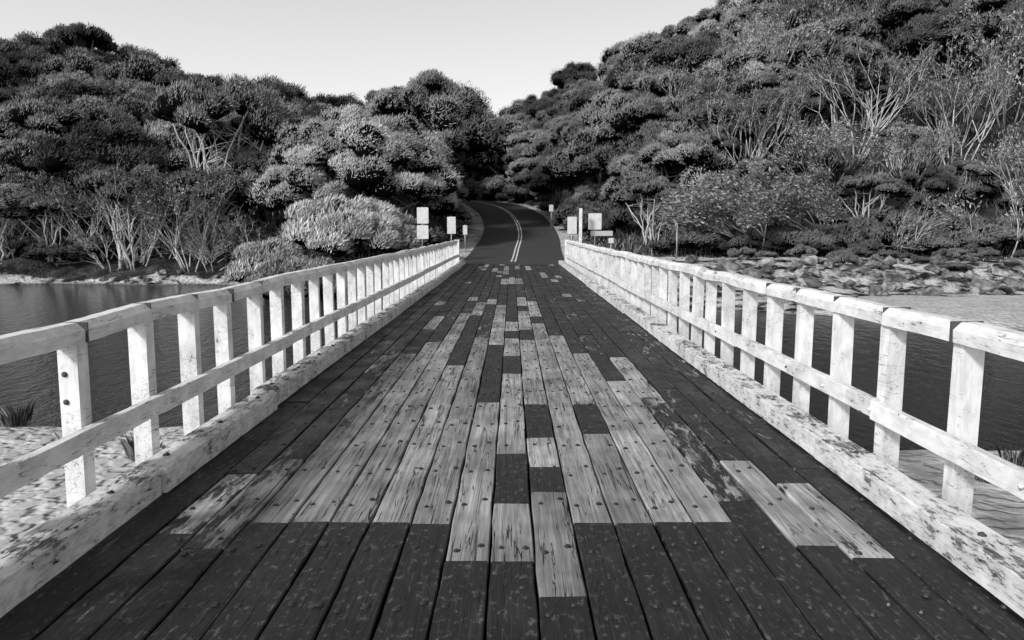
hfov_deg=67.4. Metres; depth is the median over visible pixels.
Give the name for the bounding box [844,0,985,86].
tea tree
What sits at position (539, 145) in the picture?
tea tree
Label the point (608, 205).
shrub
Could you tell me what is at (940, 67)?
tea tree
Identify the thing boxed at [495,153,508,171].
tea tree
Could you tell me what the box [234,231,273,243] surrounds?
shrub
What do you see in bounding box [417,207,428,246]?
road sign
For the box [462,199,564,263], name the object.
road
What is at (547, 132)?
tea tree
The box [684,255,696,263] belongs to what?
rock
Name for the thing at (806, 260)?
rock
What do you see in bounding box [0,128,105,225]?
tea tree
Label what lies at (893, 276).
rock
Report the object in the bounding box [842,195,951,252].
bare tree
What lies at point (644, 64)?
fan tree
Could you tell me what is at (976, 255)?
shrub
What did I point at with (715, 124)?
tea tree
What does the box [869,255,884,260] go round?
rock
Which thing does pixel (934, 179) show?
tea tree
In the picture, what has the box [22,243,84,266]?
shrub
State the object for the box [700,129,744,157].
tea tree
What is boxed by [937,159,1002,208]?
tea tree
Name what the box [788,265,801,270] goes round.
rock
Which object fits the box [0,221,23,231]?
shrub
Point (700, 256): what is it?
dry grass
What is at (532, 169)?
tea tree
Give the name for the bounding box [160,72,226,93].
tea tree
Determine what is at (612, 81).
tea tree
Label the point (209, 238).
shrub
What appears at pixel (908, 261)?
rock
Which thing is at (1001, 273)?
rock
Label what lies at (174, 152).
tea tree
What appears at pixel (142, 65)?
tea tree
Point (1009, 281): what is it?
rock
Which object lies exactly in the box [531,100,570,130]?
tea tree
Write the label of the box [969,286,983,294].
rock
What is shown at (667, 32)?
tea tree
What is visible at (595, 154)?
tea tree
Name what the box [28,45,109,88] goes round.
tea tree
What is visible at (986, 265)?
rock
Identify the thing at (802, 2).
fan tree
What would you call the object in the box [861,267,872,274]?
rock
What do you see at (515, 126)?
tea tree
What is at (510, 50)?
sky
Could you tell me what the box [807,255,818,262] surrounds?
rock
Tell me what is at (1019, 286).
rock
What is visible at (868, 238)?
shrub
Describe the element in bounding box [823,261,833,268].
rock
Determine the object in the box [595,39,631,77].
tea tree
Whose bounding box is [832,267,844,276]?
rock
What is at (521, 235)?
road marking
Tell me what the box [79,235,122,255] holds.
shrub
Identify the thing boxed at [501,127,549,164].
tea tree
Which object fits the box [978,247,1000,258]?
shrub
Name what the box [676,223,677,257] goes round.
metal pole
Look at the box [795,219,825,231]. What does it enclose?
shrub
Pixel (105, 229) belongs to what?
shrub
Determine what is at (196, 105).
tea tree
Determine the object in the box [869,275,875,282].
rock
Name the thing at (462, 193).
shrub
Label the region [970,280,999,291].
rock
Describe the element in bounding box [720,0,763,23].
tea tree
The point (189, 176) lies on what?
tea tree
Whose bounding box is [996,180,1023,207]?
shrub
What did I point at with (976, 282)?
rock
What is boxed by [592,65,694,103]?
tea tree
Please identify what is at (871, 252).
shrub
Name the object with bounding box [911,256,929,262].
shrub
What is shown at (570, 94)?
tea tree
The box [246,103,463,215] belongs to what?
dome tree
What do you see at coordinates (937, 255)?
rock
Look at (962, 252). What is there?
shrub
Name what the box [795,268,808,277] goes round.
rock
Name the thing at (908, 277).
rock
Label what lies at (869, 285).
rock
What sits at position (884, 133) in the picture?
tea tree
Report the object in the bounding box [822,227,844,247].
shrub
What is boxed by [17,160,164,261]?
bare tree
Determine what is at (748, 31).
tea tree
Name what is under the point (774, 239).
shrub
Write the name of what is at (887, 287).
rock
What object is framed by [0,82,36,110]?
tea tree
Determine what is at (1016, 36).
fan tree
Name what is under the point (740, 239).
shrub
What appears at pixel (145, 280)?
rock
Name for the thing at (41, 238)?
shrub
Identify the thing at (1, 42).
tea tree
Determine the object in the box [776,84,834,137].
tea tree
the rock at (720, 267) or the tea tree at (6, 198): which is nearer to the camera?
the rock at (720, 267)
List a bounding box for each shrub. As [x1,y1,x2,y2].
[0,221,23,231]
[1,234,47,252]
[8,226,41,236]
[16,218,68,236]
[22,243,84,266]
[25,228,58,244]
[40,226,84,237]
[56,234,81,246]
[67,234,129,255]
[79,220,127,238]
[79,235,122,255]
[97,248,117,253]
[103,230,138,241]
[129,241,149,249]
[161,232,189,245]
[208,231,230,244]
[211,235,248,257]
[224,237,345,282]
[228,223,282,238]
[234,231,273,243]
[241,254,356,298]
[280,192,416,258]
[304,207,425,260]
[394,214,444,250]
[430,201,468,221]
[442,209,474,227]
[448,164,468,182]
[453,186,468,198]
[458,196,480,203]
[460,179,483,197]
[476,181,497,199]
[479,177,502,191]
[483,174,508,194]
[495,185,534,200]
[504,182,529,192]
[536,188,592,211]
[537,182,570,202]
[549,198,598,225]
[561,211,588,230]
[569,203,604,230]
[571,184,589,201]
[575,200,621,212]
[576,184,623,205]
[577,207,633,230]
[578,199,606,204]
[646,228,729,255]
[660,229,698,249]
[703,227,733,239]
[724,230,761,250]
[727,247,755,257]
[746,225,791,241]
[753,250,778,257]
[758,230,820,255]
[760,230,839,252]
[761,226,786,243]
[762,221,809,233]
[783,248,804,257]
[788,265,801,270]
[790,243,817,255]
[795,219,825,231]
[798,222,860,245]
[802,214,830,223]
[810,205,844,219]
[816,243,843,256]
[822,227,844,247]
[826,250,854,257]
[827,249,859,265]
[828,216,854,224]
[833,207,875,222]
[836,224,897,249]
[841,243,867,255]
[845,188,916,210]
[849,209,912,228]
[866,249,878,255]
[869,199,924,219]
[869,260,894,269]
[877,249,901,258]
[887,215,934,234]
[898,235,961,252]
[899,252,916,258]
[911,226,963,239]
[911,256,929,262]
[917,183,975,208]
[926,205,988,231]
[929,208,963,218]
[929,229,1001,250]
[932,248,960,259]
[941,261,973,271]
[947,247,968,255]
[952,174,1001,192]
[958,255,972,258]
[960,230,987,248]
[962,222,1023,253]
[965,246,983,257]
[966,253,980,257]
[975,184,999,198]
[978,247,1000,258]
[993,187,1022,206]
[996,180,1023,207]
[996,214,1023,227]
[997,170,1023,188]
[1011,249,1023,257]
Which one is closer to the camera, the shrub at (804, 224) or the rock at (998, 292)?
the rock at (998, 292)
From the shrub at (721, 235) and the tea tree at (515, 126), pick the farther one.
the tea tree at (515, 126)
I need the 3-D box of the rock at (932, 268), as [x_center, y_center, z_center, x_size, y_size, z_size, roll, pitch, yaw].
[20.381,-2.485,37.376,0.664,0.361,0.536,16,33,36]
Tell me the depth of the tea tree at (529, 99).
97.80 m
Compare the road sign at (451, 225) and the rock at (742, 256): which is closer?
the road sign at (451, 225)
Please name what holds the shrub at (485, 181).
on the ground at (24, 510)
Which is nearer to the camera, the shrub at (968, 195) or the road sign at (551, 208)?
the shrub at (968, 195)
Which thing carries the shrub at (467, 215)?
on the ground at (24, 510)
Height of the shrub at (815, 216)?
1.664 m
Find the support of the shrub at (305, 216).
on the ground at (24, 510)
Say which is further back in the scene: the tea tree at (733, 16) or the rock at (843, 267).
the tea tree at (733, 16)
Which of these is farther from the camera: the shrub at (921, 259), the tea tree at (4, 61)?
the tea tree at (4, 61)
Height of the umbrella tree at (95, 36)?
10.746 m
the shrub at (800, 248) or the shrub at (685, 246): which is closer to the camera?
the shrub at (800, 248)
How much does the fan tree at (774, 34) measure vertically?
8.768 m
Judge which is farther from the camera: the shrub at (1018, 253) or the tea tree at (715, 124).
the tea tree at (715, 124)
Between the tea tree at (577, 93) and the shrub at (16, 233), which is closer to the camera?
the shrub at (16, 233)
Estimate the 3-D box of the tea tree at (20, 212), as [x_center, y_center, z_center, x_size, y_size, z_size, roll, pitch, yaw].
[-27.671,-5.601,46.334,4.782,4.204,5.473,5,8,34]
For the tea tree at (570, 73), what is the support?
on the ground at (24, 510)
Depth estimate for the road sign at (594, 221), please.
36.50 m
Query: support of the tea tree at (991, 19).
on the ground at (24, 510)
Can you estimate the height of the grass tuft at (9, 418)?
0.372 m
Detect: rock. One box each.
[99,276,107,281]
[143,278,151,282]
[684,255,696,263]
[714,264,727,271]
[717,259,741,270]
[735,260,744,268]
[737,254,748,259]
[740,267,762,278]
[755,257,775,266]
[761,265,773,273]
[773,276,787,283]
[790,259,802,265]
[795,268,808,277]
[798,256,814,264]
[802,275,821,286]
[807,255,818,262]
[808,268,821,277]
[816,265,823,270]
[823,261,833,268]
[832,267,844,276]
[834,282,847,288]
[838,265,849,270]
[845,279,856,284]
[854,260,861,265]
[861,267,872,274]
[864,260,872,266]
[865,270,882,276]
[866,283,876,287]
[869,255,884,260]
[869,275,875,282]
[869,286,883,295]
[876,267,910,282]
[876,291,890,296]
[881,282,896,291]
[883,255,896,263]
[891,282,902,289]
[896,258,902,263]
[902,274,913,279]
[903,259,912,264]
[913,279,925,285]
[917,287,943,295]
[923,265,936,271]
[930,254,944,259]
[930,257,944,263]
[939,272,960,281]
[963,270,984,280]
[964,257,978,260]
[968,279,992,286]
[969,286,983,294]
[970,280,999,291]
[979,262,992,267]
[992,269,1012,277]
[993,289,1005,294]
[997,285,1012,293]
[1002,277,1023,284]
[1003,258,1021,267]
[1008,275,1021,278]
[1012,260,1023,270]
[1012,282,1023,290]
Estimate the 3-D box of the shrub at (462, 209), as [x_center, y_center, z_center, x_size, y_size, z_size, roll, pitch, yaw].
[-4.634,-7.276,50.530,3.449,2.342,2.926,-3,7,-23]
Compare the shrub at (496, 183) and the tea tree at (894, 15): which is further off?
the shrub at (496, 183)
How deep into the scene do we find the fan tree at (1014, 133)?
50.80 m
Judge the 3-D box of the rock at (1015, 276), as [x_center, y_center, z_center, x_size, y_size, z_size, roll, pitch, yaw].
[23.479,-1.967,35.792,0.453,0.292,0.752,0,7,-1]
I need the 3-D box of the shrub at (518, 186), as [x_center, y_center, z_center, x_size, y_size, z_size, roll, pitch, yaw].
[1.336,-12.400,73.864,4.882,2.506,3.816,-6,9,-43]
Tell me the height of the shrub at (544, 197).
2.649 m
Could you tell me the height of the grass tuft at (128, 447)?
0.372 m
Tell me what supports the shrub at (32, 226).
on the ground at (24, 510)
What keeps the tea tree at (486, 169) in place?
on the ground at (24, 510)
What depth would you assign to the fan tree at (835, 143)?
48.18 m
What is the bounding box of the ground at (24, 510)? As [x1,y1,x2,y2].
[0,44,1023,549]
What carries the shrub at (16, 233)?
on the ground at (24, 510)
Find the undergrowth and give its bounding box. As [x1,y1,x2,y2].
[2,44,1023,258]
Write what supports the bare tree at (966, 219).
on the ground at (24, 510)
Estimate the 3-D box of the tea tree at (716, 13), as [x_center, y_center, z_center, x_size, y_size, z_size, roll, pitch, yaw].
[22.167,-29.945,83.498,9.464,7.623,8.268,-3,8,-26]
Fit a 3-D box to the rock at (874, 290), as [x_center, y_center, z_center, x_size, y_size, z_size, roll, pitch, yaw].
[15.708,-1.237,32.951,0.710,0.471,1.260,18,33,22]
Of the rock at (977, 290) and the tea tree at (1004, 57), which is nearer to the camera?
the rock at (977, 290)
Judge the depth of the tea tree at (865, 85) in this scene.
54.65 m
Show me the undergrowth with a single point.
(403, 196)
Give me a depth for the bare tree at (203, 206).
43.81 m
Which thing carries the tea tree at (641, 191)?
on the ground at (24, 510)
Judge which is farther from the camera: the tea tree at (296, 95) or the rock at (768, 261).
the tea tree at (296, 95)
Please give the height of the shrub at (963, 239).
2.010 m
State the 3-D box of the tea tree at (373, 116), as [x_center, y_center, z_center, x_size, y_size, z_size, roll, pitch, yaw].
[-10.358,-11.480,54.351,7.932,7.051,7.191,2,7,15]
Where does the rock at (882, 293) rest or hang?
on the ground at (24, 510)
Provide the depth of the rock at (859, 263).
38.42 m
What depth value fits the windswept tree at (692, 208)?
44.30 m
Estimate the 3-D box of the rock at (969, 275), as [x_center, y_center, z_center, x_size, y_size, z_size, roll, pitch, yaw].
[21.795,-1.964,36.151,1.268,0.450,1.024,21,15,-22]
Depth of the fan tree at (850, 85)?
51.53 m
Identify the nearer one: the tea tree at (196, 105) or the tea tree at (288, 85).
the tea tree at (196, 105)
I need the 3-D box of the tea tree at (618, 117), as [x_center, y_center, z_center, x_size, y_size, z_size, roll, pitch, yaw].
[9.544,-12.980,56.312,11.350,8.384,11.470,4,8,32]
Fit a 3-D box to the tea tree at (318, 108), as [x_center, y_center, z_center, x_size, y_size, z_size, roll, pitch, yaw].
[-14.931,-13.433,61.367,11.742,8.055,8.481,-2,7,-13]
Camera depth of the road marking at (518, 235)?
49.59 m
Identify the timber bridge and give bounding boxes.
[0,240,1023,639]
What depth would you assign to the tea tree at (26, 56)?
74.42 m
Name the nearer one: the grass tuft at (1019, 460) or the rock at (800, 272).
the grass tuft at (1019, 460)
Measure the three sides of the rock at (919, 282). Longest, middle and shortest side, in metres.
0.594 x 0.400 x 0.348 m
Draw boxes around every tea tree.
[0,30,67,88]
[0,37,8,46]
[0,51,13,71]
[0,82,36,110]
[0,94,139,137]
[0,105,35,152]
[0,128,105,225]
[0,183,57,260]
[0,193,96,261]
[12,70,105,124]
[22,79,125,124]
[26,118,178,226]
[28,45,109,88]
[39,119,84,137]
[43,36,106,65]
[72,164,185,268]
[86,46,187,123]
[104,43,139,65]
[110,80,173,107]
[113,91,160,130]
[141,117,234,223]
[144,72,296,239]
[157,166,258,258]
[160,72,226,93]
[208,144,313,228]
[224,74,340,182]
[227,103,317,217]
[228,76,295,101]
[304,93,319,107]
[308,101,333,115]
[311,92,364,109]
[332,107,397,196]
[340,88,381,108]
[361,85,406,108]
[363,68,507,156]
[418,117,488,172]
[465,160,498,180]
[467,170,506,181]
[470,114,536,178]
[495,98,523,118]
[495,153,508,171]
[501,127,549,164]
[505,155,541,185]
[514,112,534,124]
[516,90,556,113]
[523,94,562,124]
[523,156,546,182]
[526,154,609,194]
[527,119,538,129]
[529,136,558,157]
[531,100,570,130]
[532,115,561,146]
[538,113,663,184]
[545,114,581,148]
[548,88,580,117]
[549,60,599,94]
[553,78,591,97]
[556,81,597,109]
[563,83,607,117]
[565,89,718,174]
[570,104,592,117]
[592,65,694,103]
[594,31,670,87]
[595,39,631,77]
[600,128,738,208]
[603,52,650,91]
[609,175,682,244]
[636,26,738,97]
[653,84,762,139]
[656,18,699,40]
[663,16,701,30]
[672,5,727,36]
[687,5,776,38]
[693,38,808,103]
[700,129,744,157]
[705,0,733,10]
[708,69,832,142]
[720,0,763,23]
[722,155,780,189]
[736,27,797,63]
[736,111,785,158]
[760,0,794,29]
[769,13,895,90]
[773,126,845,182]
[776,0,812,30]
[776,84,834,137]
[785,0,853,28]
[803,30,899,111]
[822,171,914,222]
[840,79,896,128]
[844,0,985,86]
[847,0,929,57]
[872,121,932,171]
[881,161,961,213]
[899,62,950,107]
[916,0,1023,73]
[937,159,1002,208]
[979,27,1021,87]
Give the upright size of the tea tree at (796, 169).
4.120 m
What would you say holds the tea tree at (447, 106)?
on the ground at (24, 510)
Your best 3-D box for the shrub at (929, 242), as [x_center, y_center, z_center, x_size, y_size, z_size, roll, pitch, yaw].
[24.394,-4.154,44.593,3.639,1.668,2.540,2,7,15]
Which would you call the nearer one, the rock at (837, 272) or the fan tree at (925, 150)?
the rock at (837, 272)
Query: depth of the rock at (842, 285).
34.64 m
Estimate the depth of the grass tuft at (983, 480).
8.57 m
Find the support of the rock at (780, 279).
on the ground at (24, 510)
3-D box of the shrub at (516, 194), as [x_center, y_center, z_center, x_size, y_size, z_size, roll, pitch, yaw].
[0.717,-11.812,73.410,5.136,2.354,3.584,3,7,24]
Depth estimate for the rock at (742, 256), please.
40.43 m
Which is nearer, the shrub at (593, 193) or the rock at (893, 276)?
the rock at (893, 276)
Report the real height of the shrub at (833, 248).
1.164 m
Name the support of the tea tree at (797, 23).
on the ground at (24, 510)
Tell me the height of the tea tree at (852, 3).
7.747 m
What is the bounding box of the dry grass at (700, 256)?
[619,246,1023,261]
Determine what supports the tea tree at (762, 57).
on the ground at (24, 510)
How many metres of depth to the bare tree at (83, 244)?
44.81 m
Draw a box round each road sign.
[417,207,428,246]
[447,216,455,240]
[549,204,552,228]
[567,216,576,240]
[588,213,612,244]
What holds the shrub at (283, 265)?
on the ground at (24, 510)
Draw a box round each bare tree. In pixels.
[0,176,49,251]
[0,223,48,258]
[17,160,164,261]
[48,218,172,271]
[76,156,199,271]
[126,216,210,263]
[128,165,252,272]
[159,206,279,260]
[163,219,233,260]
[166,211,257,265]
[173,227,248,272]
[197,207,285,255]
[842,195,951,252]
[924,178,1023,257]
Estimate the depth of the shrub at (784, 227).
45.80 m
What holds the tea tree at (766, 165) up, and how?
on the ground at (24, 510)
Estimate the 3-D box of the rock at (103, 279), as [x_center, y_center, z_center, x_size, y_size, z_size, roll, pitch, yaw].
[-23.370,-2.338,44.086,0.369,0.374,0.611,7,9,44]
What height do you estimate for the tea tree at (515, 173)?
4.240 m
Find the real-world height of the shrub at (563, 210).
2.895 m
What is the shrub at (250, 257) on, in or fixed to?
on the ground at (24, 510)
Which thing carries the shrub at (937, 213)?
on the ground at (24, 510)
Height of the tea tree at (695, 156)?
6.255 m
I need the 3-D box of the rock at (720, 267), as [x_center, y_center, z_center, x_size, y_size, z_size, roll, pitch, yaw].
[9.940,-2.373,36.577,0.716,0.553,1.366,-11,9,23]
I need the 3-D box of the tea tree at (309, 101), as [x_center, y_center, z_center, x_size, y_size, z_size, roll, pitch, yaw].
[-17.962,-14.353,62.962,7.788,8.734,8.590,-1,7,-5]
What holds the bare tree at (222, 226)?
on the ground at (24, 510)
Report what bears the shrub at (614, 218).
on the ground at (24, 510)
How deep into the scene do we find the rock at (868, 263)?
38.17 m
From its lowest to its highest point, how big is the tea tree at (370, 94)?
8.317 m
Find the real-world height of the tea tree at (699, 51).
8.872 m
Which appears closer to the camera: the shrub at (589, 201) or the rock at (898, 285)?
the rock at (898, 285)
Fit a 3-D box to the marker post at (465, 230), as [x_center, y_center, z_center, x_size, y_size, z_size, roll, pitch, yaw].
[-2.608,-4.328,42.804,0.237,1.947,0.088,0,7,0]
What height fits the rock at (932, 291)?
0.576 m
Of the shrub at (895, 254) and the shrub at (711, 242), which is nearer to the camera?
the shrub at (895, 254)
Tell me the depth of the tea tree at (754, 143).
54.99 m
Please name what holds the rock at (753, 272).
on the ground at (24, 510)
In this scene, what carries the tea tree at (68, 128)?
on the ground at (24, 510)
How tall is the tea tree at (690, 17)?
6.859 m
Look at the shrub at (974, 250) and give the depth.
43.46 m
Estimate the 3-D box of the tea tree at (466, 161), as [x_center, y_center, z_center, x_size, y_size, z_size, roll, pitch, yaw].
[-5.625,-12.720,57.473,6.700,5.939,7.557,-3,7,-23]
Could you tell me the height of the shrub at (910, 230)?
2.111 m
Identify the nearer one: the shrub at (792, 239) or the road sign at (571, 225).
the road sign at (571, 225)
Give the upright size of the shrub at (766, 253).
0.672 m
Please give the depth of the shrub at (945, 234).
45.23 m
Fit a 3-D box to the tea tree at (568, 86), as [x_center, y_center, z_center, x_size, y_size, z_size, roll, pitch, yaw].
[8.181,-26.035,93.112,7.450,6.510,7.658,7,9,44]
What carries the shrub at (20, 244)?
on the ground at (24, 510)
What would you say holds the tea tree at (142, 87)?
on the ground at (24, 510)
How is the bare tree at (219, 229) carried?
on the ground at (24, 510)
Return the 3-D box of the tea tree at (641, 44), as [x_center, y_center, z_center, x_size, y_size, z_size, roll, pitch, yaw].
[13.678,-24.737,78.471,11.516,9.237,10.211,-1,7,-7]
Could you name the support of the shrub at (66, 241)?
on the ground at (24, 510)
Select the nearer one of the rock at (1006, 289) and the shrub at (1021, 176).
the rock at (1006, 289)
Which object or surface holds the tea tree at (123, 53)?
on the ground at (24, 510)
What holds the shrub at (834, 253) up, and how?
on the ground at (24, 510)
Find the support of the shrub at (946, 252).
on the ground at (24, 510)
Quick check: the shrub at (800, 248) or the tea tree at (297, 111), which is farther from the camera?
the tea tree at (297, 111)
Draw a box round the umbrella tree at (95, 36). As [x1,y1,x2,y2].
[41,22,118,54]
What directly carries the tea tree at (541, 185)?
on the ground at (24, 510)
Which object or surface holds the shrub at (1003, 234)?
on the ground at (24, 510)
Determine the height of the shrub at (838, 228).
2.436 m
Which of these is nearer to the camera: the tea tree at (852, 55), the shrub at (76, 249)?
the shrub at (76, 249)
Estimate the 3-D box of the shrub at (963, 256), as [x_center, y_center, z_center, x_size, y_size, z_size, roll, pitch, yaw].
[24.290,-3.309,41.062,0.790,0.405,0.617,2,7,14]
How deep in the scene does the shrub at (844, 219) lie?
47.98 m
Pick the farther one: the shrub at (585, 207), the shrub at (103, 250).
the shrub at (585, 207)
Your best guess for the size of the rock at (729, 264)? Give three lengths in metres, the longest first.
1.305 x 0.868 x 0.662 m
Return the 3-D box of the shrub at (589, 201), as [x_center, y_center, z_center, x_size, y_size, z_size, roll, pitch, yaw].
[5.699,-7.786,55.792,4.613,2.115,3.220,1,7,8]
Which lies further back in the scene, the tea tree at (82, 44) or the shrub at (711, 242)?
the tea tree at (82, 44)
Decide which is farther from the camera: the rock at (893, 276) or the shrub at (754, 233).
the shrub at (754, 233)
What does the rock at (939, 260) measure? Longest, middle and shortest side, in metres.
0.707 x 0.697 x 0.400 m
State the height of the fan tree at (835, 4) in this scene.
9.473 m
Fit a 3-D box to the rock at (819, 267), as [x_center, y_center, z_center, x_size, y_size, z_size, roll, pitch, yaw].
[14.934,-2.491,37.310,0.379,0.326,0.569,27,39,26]
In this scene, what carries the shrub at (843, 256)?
on the ground at (24, 510)
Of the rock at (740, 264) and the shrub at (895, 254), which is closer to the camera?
the rock at (740, 264)
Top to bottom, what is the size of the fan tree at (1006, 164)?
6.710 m
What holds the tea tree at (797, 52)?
on the ground at (24, 510)
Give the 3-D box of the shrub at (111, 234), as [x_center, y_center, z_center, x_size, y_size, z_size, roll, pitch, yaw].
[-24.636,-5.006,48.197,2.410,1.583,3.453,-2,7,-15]
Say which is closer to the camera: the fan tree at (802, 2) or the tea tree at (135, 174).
the tea tree at (135, 174)
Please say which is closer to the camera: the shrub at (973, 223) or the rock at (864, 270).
the rock at (864, 270)
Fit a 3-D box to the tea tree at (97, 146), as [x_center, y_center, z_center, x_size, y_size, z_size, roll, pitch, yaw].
[-26.518,-8.795,49.583,10.333,8.388,8.364,0,7,-2]
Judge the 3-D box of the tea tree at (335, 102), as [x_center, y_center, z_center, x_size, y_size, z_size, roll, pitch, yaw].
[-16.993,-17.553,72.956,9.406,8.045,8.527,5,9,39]
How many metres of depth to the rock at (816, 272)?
36.01 m
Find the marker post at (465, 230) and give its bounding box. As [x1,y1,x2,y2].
[463,225,466,252]
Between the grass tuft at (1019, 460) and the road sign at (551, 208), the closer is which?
the grass tuft at (1019, 460)
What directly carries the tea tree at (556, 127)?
on the ground at (24, 510)
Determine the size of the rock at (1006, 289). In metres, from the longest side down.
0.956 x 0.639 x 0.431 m
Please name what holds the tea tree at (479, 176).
on the ground at (24, 510)
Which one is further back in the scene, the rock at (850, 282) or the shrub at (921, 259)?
the shrub at (921, 259)
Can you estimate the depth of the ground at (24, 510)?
37.12 m
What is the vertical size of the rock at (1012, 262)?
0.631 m
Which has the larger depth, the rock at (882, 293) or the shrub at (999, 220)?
the shrub at (999, 220)
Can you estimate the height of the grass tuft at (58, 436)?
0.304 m
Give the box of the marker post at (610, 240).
[608,237,613,248]
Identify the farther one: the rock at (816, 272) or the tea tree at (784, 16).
the tea tree at (784, 16)
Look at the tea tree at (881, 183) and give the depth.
46.78 m
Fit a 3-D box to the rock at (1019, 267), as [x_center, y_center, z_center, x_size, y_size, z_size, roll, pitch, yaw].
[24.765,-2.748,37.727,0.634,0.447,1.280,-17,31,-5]
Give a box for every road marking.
[476,201,521,261]
[481,202,518,261]
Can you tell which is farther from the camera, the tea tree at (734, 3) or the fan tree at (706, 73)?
the tea tree at (734, 3)
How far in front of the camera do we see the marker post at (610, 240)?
38.28 m
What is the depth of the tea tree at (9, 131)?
55.02 m
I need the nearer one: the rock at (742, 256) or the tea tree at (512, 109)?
the rock at (742, 256)
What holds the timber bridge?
on the ground at (24, 510)
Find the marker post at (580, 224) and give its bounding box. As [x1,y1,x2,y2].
[579,208,581,242]
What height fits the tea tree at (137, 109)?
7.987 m
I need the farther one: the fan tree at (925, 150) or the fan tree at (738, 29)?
the fan tree at (738, 29)
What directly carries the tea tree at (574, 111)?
on the ground at (24, 510)
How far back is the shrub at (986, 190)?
48.55 m
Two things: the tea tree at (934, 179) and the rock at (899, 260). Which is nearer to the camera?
the rock at (899, 260)
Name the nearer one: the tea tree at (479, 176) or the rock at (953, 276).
the rock at (953, 276)
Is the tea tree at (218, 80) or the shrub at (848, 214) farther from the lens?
the tea tree at (218, 80)
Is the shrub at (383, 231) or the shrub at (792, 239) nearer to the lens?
the shrub at (383, 231)
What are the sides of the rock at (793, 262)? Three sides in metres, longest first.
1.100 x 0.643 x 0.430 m
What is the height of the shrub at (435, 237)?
2.706 m
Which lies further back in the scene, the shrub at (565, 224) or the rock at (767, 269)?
the shrub at (565, 224)
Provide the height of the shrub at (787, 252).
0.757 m
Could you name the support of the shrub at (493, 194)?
on the ground at (24, 510)
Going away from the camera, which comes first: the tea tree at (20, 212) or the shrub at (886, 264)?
the shrub at (886, 264)
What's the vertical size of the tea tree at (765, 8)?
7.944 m
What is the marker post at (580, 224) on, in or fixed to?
on the ground at (24, 510)
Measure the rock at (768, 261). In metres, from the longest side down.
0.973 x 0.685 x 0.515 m
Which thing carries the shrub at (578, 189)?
on the ground at (24, 510)
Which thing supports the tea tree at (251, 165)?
on the ground at (24, 510)
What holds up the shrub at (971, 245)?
on the ground at (24, 510)
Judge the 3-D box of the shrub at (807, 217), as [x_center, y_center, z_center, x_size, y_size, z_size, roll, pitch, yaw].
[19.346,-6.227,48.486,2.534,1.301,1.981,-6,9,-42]
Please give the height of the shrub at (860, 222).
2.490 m
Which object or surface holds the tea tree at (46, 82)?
on the ground at (24, 510)
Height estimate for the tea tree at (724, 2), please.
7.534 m
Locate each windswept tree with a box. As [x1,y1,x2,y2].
[647,160,776,250]
[720,162,848,235]
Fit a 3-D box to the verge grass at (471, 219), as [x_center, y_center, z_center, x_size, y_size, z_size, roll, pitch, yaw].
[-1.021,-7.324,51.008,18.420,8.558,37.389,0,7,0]
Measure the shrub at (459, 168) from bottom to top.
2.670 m
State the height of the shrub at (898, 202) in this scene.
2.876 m
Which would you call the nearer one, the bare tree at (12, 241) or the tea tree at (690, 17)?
the bare tree at (12, 241)
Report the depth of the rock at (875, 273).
36.60 m
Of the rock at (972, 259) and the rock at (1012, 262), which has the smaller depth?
the rock at (1012, 262)
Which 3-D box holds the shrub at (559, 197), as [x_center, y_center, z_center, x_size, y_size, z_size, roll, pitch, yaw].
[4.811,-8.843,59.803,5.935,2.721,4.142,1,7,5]
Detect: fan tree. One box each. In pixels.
[611,55,699,98]
[635,57,747,130]
[652,11,779,50]
[677,70,822,185]
[709,2,842,72]
[736,0,846,37]
[752,114,905,210]
[779,30,942,165]
[804,0,910,59]
[860,115,965,207]
[885,29,1023,172]
[952,0,1023,131]
[965,123,1023,226]
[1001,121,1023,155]
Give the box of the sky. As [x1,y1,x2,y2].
[0,0,716,122]
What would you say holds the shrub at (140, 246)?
on the ground at (24, 510)
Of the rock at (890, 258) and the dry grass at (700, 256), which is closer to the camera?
the rock at (890, 258)
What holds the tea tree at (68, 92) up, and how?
on the ground at (24, 510)
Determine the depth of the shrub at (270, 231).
46.76 m
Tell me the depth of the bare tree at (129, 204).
43.72 m
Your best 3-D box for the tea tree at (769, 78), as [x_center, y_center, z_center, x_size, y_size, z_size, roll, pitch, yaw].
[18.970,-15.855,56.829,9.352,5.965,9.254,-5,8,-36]
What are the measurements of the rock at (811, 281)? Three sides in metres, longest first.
1.058 x 0.928 x 0.465 m
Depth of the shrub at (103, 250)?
45.98 m
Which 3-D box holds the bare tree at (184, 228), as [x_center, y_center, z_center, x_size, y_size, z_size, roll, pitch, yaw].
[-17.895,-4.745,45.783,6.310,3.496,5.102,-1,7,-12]
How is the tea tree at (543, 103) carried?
on the ground at (24, 510)
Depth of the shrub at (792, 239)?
44.09 m
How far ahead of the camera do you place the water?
17.65 m
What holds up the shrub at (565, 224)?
on the ground at (24, 510)
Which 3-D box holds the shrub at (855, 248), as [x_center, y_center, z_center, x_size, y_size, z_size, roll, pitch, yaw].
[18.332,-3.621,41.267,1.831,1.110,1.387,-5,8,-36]
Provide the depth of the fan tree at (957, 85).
49.70 m
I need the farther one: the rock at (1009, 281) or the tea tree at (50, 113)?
the tea tree at (50, 113)
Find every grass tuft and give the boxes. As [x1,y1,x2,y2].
[0,402,34,426]
[52,429,61,439]
[119,433,163,460]
[974,452,1013,483]
[995,443,1023,466]
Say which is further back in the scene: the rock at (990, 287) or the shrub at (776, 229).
the shrub at (776, 229)
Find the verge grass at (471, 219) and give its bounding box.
[336,194,679,291]
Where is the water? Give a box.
[0,284,1023,452]
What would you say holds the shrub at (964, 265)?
on the ground at (24, 510)

